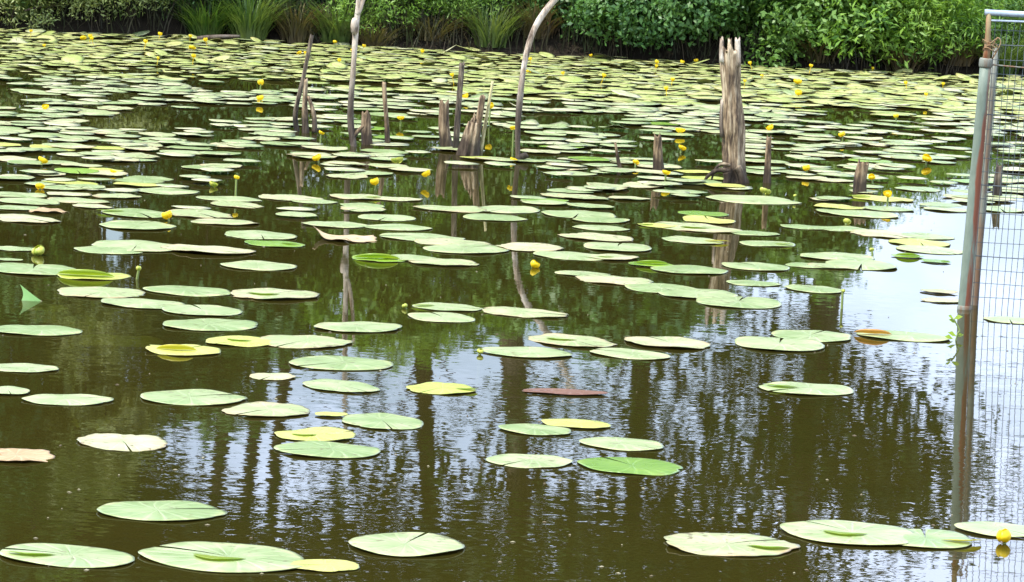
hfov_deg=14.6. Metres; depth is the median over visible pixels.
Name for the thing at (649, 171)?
lily pad
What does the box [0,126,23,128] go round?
lily pad
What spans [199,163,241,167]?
lily pad
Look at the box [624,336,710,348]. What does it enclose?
lily pad
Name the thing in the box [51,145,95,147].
lily pad
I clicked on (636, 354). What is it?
lily pad
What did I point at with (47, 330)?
lily pad
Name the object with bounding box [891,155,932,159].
lily pad
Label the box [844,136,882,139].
lily pad
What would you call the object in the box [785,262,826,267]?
lily pad
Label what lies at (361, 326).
lily pad
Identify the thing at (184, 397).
lily pad
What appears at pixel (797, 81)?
water lily flower
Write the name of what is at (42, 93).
lily pad
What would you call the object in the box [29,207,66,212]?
lily pad
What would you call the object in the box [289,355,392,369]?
lily pad
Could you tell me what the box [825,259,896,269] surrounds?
lily pad
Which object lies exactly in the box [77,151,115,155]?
lily pad
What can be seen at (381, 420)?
lily pad
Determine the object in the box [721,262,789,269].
lily pad
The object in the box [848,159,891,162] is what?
lily pad
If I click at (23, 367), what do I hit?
lily pad
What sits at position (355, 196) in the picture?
lily pad
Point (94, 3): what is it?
shrub
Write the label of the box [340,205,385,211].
lily pad
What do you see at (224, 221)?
lily pad
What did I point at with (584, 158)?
lily pad
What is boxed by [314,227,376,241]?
lily pad
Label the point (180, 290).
lily pad
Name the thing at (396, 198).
lily pad
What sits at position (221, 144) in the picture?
lily pad
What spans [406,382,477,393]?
lily pad
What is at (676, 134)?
lily pad
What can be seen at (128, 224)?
lily pad
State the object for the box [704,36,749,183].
dead tree
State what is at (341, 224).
lily pad
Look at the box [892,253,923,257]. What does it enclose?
lily pad
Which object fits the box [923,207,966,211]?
lily pad
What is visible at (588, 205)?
lily pad
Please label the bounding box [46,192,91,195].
lily pad
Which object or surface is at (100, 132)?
lily pad
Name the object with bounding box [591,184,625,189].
lily pad
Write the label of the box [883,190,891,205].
water lily flower
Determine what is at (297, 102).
dead stick
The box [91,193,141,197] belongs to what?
lily pad
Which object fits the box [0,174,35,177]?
lily pad
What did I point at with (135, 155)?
lily pad
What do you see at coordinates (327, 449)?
lily pad
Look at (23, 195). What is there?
lily pad
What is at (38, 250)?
water lily bud
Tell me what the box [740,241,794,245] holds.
lily pad
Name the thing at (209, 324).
lily pad
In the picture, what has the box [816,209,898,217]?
lily pad
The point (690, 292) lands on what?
lily pad
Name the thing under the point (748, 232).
lily pad
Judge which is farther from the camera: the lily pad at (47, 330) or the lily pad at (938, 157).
the lily pad at (938, 157)
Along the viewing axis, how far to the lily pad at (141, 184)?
18.05 m
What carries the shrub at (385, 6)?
on the ground at (174, 24)
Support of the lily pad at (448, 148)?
on the pond water
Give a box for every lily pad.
[0,106,16,108]
[0,122,30,124]
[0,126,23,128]
[0,128,29,132]
[0,142,21,145]
[0,156,37,160]
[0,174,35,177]
[0,176,31,178]
[0,191,46,197]
[0,198,59,204]
[0,205,38,209]
[0,214,60,222]
[0,246,32,250]
[0,258,22,260]
[0,262,75,274]
[0,325,82,335]
[0,363,58,371]
[0,386,29,393]
[0,448,54,461]
[0,543,134,567]
[7,160,52,164]
[11,88,44,91]
[18,91,60,94]
[21,147,66,150]
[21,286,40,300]
[22,394,113,405]
[26,172,65,175]
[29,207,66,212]
[30,132,73,136]
[30,144,75,150]
[42,143,87,145]
[43,180,98,184]
[44,184,84,189]
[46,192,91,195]
[47,119,88,122]
[47,197,108,203]
[48,126,74,130]
[48,160,76,163]
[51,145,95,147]
[54,168,98,173]
[57,269,130,279]
[57,286,144,297]
[59,136,101,139]
[60,163,102,166]
[65,184,104,188]
[70,129,97,133]
[73,108,106,110]
[73,203,111,207]
[74,246,142,253]
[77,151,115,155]
[77,433,167,451]
[78,110,119,113]
[83,147,126,149]
[84,131,125,133]
[87,170,127,175]
[89,167,123,171]
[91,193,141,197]
[92,240,172,251]
[93,146,125,149]
[97,106,133,109]
[97,208,172,217]
[97,500,227,520]
[99,220,175,229]
[100,101,137,103]
[101,158,139,160]
[101,298,184,308]
[110,152,149,155]
[113,154,158,157]
[113,182,156,185]
[114,178,164,182]
[120,146,158,150]
[123,175,173,180]
[130,140,160,143]
[138,132,175,136]
[138,187,199,194]
[138,541,307,572]
[139,137,186,140]
[140,389,246,405]
[143,285,230,296]
[144,143,162,146]
[145,344,220,355]
[160,150,202,154]
[161,244,255,253]
[162,304,242,315]
[163,318,257,330]
[166,146,210,148]
[168,146,212,149]
[168,209,232,217]
[181,165,224,168]
[191,218,253,224]
[196,196,261,201]
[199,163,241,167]
[206,151,240,154]
[206,335,270,346]
[210,142,252,147]
[210,200,263,207]
[220,260,296,270]
[221,401,309,416]
[225,230,296,238]
[230,288,318,298]
[243,136,279,140]
[244,240,304,246]
[249,373,295,379]
[250,127,291,130]
[258,194,323,200]
[260,141,300,145]
[260,335,352,348]
[265,117,300,120]
[274,427,355,440]
[274,441,380,457]
[275,211,316,216]
[289,152,330,155]
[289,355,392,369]
[291,199,336,203]
[291,559,358,571]
[293,155,336,157]
[301,145,346,149]
[302,221,367,227]
[302,379,379,391]
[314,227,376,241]
[314,321,401,331]
[315,412,347,415]
[323,161,366,164]
[327,173,367,178]
[329,194,378,198]
[331,152,375,156]
[333,120,375,123]
[340,203,384,207]
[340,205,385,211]
[342,413,423,429]
[345,108,382,109]
[347,171,392,174]
[348,532,464,556]
[352,253,405,261]
[356,126,384,129]
[358,214,415,220]
[361,149,408,153]
[363,224,432,230]
[367,163,408,167]
[370,112,407,115]
[373,135,413,137]
[373,196,420,200]
[380,233,464,240]
[386,254,434,259]
[388,167,431,171]
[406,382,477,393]
[408,258,478,265]
[408,312,474,321]
[411,302,482,310]
[413,205,486,212]
[414,238,491,245]
[423,243,508,252]
[432,147,457,149]
[460,156,495,160]
[463,213,526,220]
[475,157,519,160]
[480,205,539,212]
[482,306,568,317]
[483,347,572,357]
[486,454,572,467]
[495,242,563,250]
[498,424,570,434]
[509,158,545,161]
[520,149,560,153]
[521,198,568,201]
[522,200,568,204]
[522,388,607,394]
[524,131,566,135]
[528,124,558,126]
[528,333,617,347]
[533,251,604,260]
[538,144,583,147]
[540,193,590,197]
[541,210,615,217]
[541,419,610,427]
[542,165,587,169]
[547,188,593,192]
[549,149,591,152]
[555,270,610,275]
[557,194,607,198]
[557,232,632,241]
[561,171,596,175]
[567,203,613,207]
[568,156,609,160]
[569,143,595,145]
[572,225,629,230]
[573,217,629,222]
[575,274,652,284]
[577,457,682,475]
[579,437,663,450]
[584,242,651,250]
[586,182,629,186]
[589,254,638,259]
[590,348,670,359]
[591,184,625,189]
[598,167,628,168]
[602,157,640,160]
[607,196,650,199]
[614,160,647,162]
[623,182,661,187]
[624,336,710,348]
[625,283,692,292]
[627,169,662,173]
[628,260,671,265]
[637,163,681,167]
[639,223,677,227]
[650,122,677,124]
[651,265,727,273]
[653,132,692,135]
[656,221,740,232]
[658,288,737,297]
[662,127,699,130]
[662,236,726,243]
[664,532,800,555]
[673,170,710,172]
[678,180,721,183]
[678,211,728,216]
[682,176,722,179]
[683,215,735,223]
[696,296,781,308]
[700,130,719,132]
[704,183,745,187]
[706,195,800,204]
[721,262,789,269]
[726,280,780,285]
[730,230,779,235]
[735,336,824,350]
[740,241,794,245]
[745,139,772,141]
[745,148,764,152]
[745,158,774,161]
[745,159,788,162]
[746,168,772,171]
[759,381,853,394]
[771,330,850,341]
[780,224,831,228]
[780,520,913,544]
[784,284,841,292]
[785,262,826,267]
[787,175,826,179]
[790,151,825,153]
[798,136,839,140]
[800,252,874,259]
[802,153,844,156]
[807,263,843,267]
[808,177,852,181]
[812,197,849,200]
[814,203,865,208]
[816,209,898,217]
[823,226,863,230]
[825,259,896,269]
[838,172,879,175]
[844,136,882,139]
[847,163,878,167]
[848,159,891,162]
[850,229,915,238]
[851,194,913,201]
[855,329,949,341]
[863,206,911,210]
[864,143,904,145]
[880,139,919,141]
[888,238,949,246]
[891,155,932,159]
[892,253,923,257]
[894,186,939,191]
[896,245,962,254]
[901,232,954,238]
[901,529,977,547]
[919,155,955,158]
[919,202,962,206]
[921,259,950,262]
[921,289,957,293]
[921,297,957,301]
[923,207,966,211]
[943,194,967,198]
[950,179,992,182]
[952,198,994,202]
[954,521,1023,536]
[984,145,1014,147]
[984,316,1023,323]
[986,206,1023,211]
[987,197,1015,200]
[988,178,1022,182]
[988,193,1022,197]
[991,189,1023,192]
[1007,184,1021,186]
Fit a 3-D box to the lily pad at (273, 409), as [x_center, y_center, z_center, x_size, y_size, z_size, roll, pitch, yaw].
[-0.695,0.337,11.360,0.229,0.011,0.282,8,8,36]
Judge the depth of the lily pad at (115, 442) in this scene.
10.65 m
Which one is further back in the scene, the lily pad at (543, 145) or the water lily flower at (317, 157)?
the lily pad at (543, 145)
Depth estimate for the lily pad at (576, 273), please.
15.31 m
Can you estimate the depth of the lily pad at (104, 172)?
18.52 m
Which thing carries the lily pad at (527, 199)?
on the pond water
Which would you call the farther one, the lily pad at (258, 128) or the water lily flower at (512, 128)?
the lily pad at (258, 128)
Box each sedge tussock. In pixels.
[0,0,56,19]
[169,0,245,35]
[191,0,304,41]
[246,2,348,42]
[279,0,398,42]
[330,20,428,46]
[366,10,485,41]
[450,0,540,47]
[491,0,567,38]
[767,38,861,63]
[857,45,961,73]
[924,41,1008,66]
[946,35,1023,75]
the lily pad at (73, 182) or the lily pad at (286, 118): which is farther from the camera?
the lily pad at (286, 118)
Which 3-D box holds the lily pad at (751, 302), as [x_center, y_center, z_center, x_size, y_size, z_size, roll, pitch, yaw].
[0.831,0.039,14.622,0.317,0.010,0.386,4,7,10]
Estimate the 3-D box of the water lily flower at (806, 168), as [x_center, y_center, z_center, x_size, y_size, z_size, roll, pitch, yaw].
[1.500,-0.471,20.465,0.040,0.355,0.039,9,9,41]
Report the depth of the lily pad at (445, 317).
13.71 m
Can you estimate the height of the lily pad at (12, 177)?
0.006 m
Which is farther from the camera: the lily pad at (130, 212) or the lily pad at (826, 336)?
the lily pad at (130, 212)
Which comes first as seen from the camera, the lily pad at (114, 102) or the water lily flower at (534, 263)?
the water lily flower at (534, 263)
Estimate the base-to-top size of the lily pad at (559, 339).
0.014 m
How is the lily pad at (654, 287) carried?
on the pond water
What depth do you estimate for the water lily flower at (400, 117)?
22.43 m
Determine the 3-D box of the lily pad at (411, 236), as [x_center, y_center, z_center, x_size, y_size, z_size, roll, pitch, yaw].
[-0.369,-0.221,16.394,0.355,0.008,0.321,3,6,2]
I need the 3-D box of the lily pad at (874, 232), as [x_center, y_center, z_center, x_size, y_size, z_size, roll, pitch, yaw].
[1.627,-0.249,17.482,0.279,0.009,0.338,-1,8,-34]
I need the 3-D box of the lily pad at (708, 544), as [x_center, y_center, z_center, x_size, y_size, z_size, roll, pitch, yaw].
[0.525,0.603,9.556,0.354,0.017,0.305,-3,9,-41]
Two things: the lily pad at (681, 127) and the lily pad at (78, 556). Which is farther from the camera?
the lily pad at (681, 127)
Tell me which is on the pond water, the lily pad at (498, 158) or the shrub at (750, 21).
the lily pad at (498, 158)
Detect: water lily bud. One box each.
[31,245,44,254]
[136,266,140,278]
[209,181,217,186]
[391,157,402,163]
[477,348,483,354]
[760,187,770,194]
[841,289,844,308]
[843,218,850,224]
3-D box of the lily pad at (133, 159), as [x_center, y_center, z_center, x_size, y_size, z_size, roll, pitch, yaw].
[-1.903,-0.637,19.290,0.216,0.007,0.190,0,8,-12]
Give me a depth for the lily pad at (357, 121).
22.47 m
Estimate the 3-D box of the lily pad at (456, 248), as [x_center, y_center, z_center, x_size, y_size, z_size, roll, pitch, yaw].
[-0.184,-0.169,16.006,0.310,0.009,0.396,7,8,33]
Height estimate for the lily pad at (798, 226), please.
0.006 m
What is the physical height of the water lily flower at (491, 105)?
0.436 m
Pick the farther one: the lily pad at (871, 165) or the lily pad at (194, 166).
the lily pad at (871, 165)
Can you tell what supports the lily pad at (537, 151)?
on the pond water
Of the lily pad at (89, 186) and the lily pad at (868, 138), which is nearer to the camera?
the lily pad at (89, 186)
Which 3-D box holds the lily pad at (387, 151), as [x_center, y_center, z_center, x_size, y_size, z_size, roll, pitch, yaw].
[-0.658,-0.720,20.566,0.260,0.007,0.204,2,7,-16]
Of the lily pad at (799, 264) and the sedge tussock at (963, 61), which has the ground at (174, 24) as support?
the sedge tussock at (963, 61)
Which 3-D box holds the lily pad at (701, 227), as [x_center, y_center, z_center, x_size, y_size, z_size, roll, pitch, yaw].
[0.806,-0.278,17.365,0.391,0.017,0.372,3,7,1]
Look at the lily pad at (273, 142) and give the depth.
20.67 m
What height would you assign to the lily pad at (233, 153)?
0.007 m
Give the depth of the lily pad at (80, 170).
18.55 m
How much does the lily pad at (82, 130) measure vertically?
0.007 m
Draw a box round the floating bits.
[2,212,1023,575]
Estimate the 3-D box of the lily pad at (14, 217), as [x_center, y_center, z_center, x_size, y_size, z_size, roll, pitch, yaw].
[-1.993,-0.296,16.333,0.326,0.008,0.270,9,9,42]
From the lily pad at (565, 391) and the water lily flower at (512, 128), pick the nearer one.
the lily pad at (565, 391)
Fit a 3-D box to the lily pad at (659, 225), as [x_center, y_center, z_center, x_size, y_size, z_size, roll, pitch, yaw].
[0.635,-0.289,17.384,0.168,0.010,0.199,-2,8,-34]
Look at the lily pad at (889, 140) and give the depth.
23.13 m
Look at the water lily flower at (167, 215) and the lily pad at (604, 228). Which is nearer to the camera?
the water lily flower at (167, 215)
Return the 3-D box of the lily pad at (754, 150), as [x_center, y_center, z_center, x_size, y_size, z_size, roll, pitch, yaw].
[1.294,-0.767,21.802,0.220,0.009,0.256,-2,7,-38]
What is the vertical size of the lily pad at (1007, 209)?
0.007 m
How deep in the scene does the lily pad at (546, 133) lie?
22.31 m
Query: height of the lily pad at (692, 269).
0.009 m
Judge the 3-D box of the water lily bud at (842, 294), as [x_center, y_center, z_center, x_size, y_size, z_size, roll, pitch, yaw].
[1.201,0.177,14.611,0.016,0.372,0.022,3,7,-2]
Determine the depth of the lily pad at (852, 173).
20.63 m
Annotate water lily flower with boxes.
[35,183,44,189]
[38,156,47,165]
[161,210,171,220]
[234,175,239,195]
[256,95,263,103]
[257,79,263,89]
[312,154,320,162]
[319,130,324,142]
[370,177,378,189]
[397,116,403,125]
[421,170,429,183]
[488,102,493,125]
[510,126,514,156]
[530,260,539,267]
[662,170,670,180]
[675,128,684,132]
[679,144,685,152]
[766,124,772,133]
[793,78,801,87]
[795,90,801,95]
[803,165,809,172]
[838,132,844,140]
[868,174,874,183]
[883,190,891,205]
[893,114,898,123]
[922,154,931,164]
[996,529,1010,543]
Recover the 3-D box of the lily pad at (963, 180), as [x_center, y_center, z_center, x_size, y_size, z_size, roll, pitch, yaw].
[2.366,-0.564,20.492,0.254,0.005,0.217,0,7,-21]
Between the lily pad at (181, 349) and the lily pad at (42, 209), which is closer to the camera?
the lily pad at (181, 349)
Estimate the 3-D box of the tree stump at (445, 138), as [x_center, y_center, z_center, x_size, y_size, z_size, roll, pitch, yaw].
[-0.354,-0.656,21.036,0.088,0.712,0.073,3,7,0]
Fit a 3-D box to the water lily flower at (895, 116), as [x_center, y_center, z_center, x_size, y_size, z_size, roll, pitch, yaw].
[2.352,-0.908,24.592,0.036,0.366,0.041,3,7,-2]
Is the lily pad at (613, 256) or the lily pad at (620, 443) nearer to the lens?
the lily pad at (620, 443)
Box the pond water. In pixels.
[0,30,1023,581]
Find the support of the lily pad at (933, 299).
on the pond water
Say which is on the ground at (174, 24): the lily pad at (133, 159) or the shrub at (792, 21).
the shrub at (792, 21)
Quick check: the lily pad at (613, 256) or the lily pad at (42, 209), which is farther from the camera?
the lily pad at (42, 209)
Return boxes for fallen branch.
[197,35,239,40]
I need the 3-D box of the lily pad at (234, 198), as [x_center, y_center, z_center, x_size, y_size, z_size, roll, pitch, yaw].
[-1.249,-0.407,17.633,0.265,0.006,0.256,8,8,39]
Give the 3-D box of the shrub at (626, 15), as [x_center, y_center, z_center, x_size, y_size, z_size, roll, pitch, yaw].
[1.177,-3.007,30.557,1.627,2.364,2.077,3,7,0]
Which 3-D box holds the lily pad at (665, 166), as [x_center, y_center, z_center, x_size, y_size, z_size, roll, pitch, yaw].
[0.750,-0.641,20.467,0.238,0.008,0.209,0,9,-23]
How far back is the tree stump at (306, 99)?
21.61 m
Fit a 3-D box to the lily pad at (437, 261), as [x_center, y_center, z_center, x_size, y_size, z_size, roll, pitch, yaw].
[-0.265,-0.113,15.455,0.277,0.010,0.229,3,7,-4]
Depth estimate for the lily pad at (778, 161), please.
21.12 m
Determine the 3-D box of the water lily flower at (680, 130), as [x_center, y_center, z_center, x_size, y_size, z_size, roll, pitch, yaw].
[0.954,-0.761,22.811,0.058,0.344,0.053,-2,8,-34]
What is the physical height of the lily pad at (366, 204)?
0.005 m
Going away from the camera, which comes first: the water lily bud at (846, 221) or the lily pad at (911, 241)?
the lily pad at (911, 241)
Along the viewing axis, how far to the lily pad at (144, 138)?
20.68 m
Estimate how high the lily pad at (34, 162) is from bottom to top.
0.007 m
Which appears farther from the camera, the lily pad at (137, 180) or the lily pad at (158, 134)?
the lily pad at (158, 134)
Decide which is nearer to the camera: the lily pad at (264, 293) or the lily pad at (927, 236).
the lily pad at (264, 293)
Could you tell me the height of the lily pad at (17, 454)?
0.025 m
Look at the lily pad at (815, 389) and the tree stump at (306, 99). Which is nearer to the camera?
the lily pad at (815, 389)
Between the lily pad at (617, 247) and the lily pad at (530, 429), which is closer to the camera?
the lily pad at (530, 429)
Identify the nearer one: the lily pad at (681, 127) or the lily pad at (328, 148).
the lily pad at (328, 148)
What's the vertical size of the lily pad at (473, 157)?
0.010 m
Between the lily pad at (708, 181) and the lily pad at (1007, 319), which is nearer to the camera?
the lily pad at (1007, 319)
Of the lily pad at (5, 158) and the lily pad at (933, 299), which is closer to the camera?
the lily pad at (933, 299)
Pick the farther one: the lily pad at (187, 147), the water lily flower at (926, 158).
the water lily flower at (926, 158)
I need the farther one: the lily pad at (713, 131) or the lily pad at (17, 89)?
the lily pad at (17, 89)
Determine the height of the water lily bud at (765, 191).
0.335 m
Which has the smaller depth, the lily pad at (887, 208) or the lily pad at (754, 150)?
the lily pad at (887, 208)
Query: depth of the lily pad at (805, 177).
20.22 m
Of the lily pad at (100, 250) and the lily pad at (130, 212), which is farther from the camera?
the lily pad at (130, 212)
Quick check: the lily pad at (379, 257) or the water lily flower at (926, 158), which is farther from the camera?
the water lily flower at (926, 158)
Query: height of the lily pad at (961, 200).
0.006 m
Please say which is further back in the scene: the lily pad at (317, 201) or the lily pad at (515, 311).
the lily pad at (317, 201)
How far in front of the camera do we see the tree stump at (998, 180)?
19.73 m
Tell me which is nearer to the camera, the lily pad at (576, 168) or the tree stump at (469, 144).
the lily pad at (576, 168)
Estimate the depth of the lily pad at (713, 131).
23.12 m
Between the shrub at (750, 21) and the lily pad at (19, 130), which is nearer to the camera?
the lily pad at (19, 130)
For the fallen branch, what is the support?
on the yellow lily pad carpet at (860, 95)
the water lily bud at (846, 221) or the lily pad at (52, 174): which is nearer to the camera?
the water lily bud at (846, 221)
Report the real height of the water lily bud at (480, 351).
0.320 m
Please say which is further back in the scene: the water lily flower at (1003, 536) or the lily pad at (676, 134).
the lily pad at (676, 134)
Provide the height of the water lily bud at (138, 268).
0.349 m
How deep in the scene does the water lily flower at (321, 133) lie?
21.00 m
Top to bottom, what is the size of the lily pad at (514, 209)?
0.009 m
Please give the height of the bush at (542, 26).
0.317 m
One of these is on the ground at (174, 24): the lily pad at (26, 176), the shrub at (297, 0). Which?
the shrub at (297, 0)
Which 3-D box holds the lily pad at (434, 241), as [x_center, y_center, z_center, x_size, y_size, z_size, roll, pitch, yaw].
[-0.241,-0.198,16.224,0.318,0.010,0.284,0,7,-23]
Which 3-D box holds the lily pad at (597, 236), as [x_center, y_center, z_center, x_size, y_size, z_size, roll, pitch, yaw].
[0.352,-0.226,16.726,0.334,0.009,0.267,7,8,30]
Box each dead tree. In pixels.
[347,0,364,145]
[515,0,557,159]
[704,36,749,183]
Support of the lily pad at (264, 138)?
on the pond water
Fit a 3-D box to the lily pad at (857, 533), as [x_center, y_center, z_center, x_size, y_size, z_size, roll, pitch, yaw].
[0.832,0.589,9.792,0.324,0.014,0.358,-2,8,-35]
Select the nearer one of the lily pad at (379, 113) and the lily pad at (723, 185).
the lily pad at (723, 185)
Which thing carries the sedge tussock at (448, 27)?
on the ground at (174, 24)
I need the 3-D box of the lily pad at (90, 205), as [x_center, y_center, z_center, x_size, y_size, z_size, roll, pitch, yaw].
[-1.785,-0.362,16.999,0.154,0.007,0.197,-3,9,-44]
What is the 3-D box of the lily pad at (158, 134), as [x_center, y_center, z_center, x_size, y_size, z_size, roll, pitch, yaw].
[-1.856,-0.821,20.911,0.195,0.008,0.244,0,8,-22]
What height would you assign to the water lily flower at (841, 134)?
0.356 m
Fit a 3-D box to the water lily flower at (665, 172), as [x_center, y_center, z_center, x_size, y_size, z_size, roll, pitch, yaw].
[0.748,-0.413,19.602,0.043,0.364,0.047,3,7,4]
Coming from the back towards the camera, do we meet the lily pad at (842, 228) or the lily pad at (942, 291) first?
the lily pad at (842, 228)
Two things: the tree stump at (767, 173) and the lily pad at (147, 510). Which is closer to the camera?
the lily pad at (147, 510)
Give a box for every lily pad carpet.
[0,27,1023,122]
[0,29,1023,210]
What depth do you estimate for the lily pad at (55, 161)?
19.03 m
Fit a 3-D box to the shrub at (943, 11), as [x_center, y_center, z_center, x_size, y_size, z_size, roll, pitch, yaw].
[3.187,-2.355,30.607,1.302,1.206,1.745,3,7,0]
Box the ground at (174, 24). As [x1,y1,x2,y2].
[0,0,1023,77]
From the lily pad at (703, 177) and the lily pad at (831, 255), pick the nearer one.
the lily pad at (831, 255)
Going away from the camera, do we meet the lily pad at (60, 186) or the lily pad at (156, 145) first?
the lily pad at (60, 186)
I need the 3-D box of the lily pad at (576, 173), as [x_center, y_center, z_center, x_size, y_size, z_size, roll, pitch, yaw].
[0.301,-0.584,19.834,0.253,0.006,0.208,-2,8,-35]
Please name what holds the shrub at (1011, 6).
on the ground at (174, 24)
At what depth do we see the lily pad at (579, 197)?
18.47 m
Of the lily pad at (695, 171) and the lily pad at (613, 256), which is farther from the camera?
the lily pad at (695, 171)
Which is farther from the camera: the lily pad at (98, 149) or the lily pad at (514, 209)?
the lily pad at (98, 149)
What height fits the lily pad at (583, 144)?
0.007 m
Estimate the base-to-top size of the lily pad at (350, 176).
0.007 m
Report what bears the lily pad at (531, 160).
on the pond water
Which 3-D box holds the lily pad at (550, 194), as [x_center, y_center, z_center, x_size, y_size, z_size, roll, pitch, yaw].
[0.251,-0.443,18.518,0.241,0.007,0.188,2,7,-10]
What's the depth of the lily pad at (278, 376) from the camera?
12.06 m
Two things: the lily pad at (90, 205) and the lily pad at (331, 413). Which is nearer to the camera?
the lily pad at (331, 413)
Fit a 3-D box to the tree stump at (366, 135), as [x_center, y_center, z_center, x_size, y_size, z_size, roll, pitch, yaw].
[-0.770,-0.642,21.059,0.072,0.638,0.067,3,7,0]
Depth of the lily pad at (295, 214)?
16.99 m
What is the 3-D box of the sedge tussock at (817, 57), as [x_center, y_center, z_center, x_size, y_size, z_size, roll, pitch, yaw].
[2.352,-1.834,30.341,0.989,0.203,1.060,3,7,0]
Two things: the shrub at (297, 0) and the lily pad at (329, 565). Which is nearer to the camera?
the lily pad at (329, 565)
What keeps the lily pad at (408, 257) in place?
on the pond water
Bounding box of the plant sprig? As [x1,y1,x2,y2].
[945,315,962,339]
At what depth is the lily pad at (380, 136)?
21.49 m
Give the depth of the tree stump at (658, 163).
20.18 m
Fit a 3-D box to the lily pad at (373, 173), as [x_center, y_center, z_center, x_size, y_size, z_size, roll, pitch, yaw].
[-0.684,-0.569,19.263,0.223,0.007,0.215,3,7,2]
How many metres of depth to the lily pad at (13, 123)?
21.18 m
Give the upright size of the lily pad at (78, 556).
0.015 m
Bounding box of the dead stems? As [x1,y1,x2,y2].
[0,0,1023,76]
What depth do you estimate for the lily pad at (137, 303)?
13.69 m
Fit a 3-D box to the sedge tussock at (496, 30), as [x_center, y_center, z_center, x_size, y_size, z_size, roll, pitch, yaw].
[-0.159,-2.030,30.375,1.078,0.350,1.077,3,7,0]
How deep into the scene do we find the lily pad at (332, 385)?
11.91 m
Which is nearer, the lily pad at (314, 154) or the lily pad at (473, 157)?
the lily pad at (314, 154)
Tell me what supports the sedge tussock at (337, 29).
on the ground at (174, 24)
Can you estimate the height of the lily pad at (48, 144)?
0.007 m
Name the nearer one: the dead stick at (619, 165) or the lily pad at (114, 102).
the dead stick at (619, 165)
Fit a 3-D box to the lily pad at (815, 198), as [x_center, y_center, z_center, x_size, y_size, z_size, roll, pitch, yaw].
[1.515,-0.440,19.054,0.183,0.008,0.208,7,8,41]
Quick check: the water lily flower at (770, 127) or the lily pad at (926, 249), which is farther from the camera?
the water lily flower at (770, 127)
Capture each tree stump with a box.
[302,79,317,132]
[361,109,372,144]
[438,99,452,146]
[456,94,485,155]
[653,132,664,169]
[763,134,770,182]
[853,159,868,192]
[992,162,1002,195]
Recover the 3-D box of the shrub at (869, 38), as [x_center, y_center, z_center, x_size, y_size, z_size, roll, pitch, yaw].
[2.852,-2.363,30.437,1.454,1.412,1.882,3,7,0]
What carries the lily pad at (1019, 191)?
on the pond water
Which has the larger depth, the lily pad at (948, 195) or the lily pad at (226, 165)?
the lily pad at (948, 195)
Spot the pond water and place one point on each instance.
(924, 436)
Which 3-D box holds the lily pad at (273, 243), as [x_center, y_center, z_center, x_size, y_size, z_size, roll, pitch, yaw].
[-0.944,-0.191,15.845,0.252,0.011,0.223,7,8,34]
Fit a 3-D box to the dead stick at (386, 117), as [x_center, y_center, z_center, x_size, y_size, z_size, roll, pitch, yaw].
[-0.673,-0.717,21.117,0.063,0.783,0.038,3,7,0]
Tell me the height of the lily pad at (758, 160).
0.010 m
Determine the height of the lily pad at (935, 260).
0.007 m
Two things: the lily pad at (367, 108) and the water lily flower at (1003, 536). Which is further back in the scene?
the lily pad at (367, 108)
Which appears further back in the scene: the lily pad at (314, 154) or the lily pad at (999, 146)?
the lily pad at (999, 146)
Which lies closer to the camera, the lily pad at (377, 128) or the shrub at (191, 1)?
the lily pad at (377, 128)
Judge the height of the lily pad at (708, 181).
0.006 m
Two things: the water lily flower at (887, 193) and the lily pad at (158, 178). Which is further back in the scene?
the water lily flower at (887, 193)
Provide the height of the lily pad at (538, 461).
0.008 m
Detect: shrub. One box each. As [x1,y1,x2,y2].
[0,0,172,30]
[1,0,104,10]
[146,0,222,6]
[175,0,305,11]
[215,0,346,4]
[323,0,485,33]
[390,0,541,23]
[418,0,567,14]
[493,0,651,39]
[560,0,759,54]
[660,0,821,46]
[736,0,900,68]
[802,0,971,69]
[866,0,1020,64]
[928,0,1023,57]
[966,0,1023,43]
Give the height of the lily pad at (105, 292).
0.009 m
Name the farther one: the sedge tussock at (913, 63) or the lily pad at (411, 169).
the sedge tussock at (913, 63)
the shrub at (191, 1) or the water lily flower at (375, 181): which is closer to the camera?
the water lily flower at (375, 181)
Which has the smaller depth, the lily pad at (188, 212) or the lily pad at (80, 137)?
the lily pad at (188, 212)
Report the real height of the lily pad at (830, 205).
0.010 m
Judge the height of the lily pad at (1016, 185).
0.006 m
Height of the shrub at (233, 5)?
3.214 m
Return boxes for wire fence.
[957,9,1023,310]
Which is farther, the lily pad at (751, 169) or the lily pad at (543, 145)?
the lily pad at (543, 145)
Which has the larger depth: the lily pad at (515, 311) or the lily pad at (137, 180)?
the lily pad at (137, 180)
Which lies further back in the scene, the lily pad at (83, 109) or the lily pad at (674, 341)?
the lily pad at (83, 109)
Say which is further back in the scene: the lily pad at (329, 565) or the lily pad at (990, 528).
the lily pad at (990, 528)
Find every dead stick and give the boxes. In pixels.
[293,34,313,130]
[382,81,389,142]
[452,61,464,150]
[479,81,493,154]
[614,142,621,167]
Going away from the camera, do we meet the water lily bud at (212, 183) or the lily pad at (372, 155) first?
the water lily bud at (212, 183)
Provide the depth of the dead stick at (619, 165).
20.28 m
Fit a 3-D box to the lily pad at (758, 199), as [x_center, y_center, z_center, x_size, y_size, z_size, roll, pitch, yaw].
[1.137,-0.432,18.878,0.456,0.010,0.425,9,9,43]
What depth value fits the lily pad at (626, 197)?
18.59 m
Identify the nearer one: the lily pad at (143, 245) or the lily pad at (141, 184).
the lily pad at (143, 245)
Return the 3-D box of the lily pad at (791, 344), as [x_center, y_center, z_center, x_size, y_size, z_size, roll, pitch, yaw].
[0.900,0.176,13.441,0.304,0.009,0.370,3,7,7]
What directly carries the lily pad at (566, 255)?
on the pond water

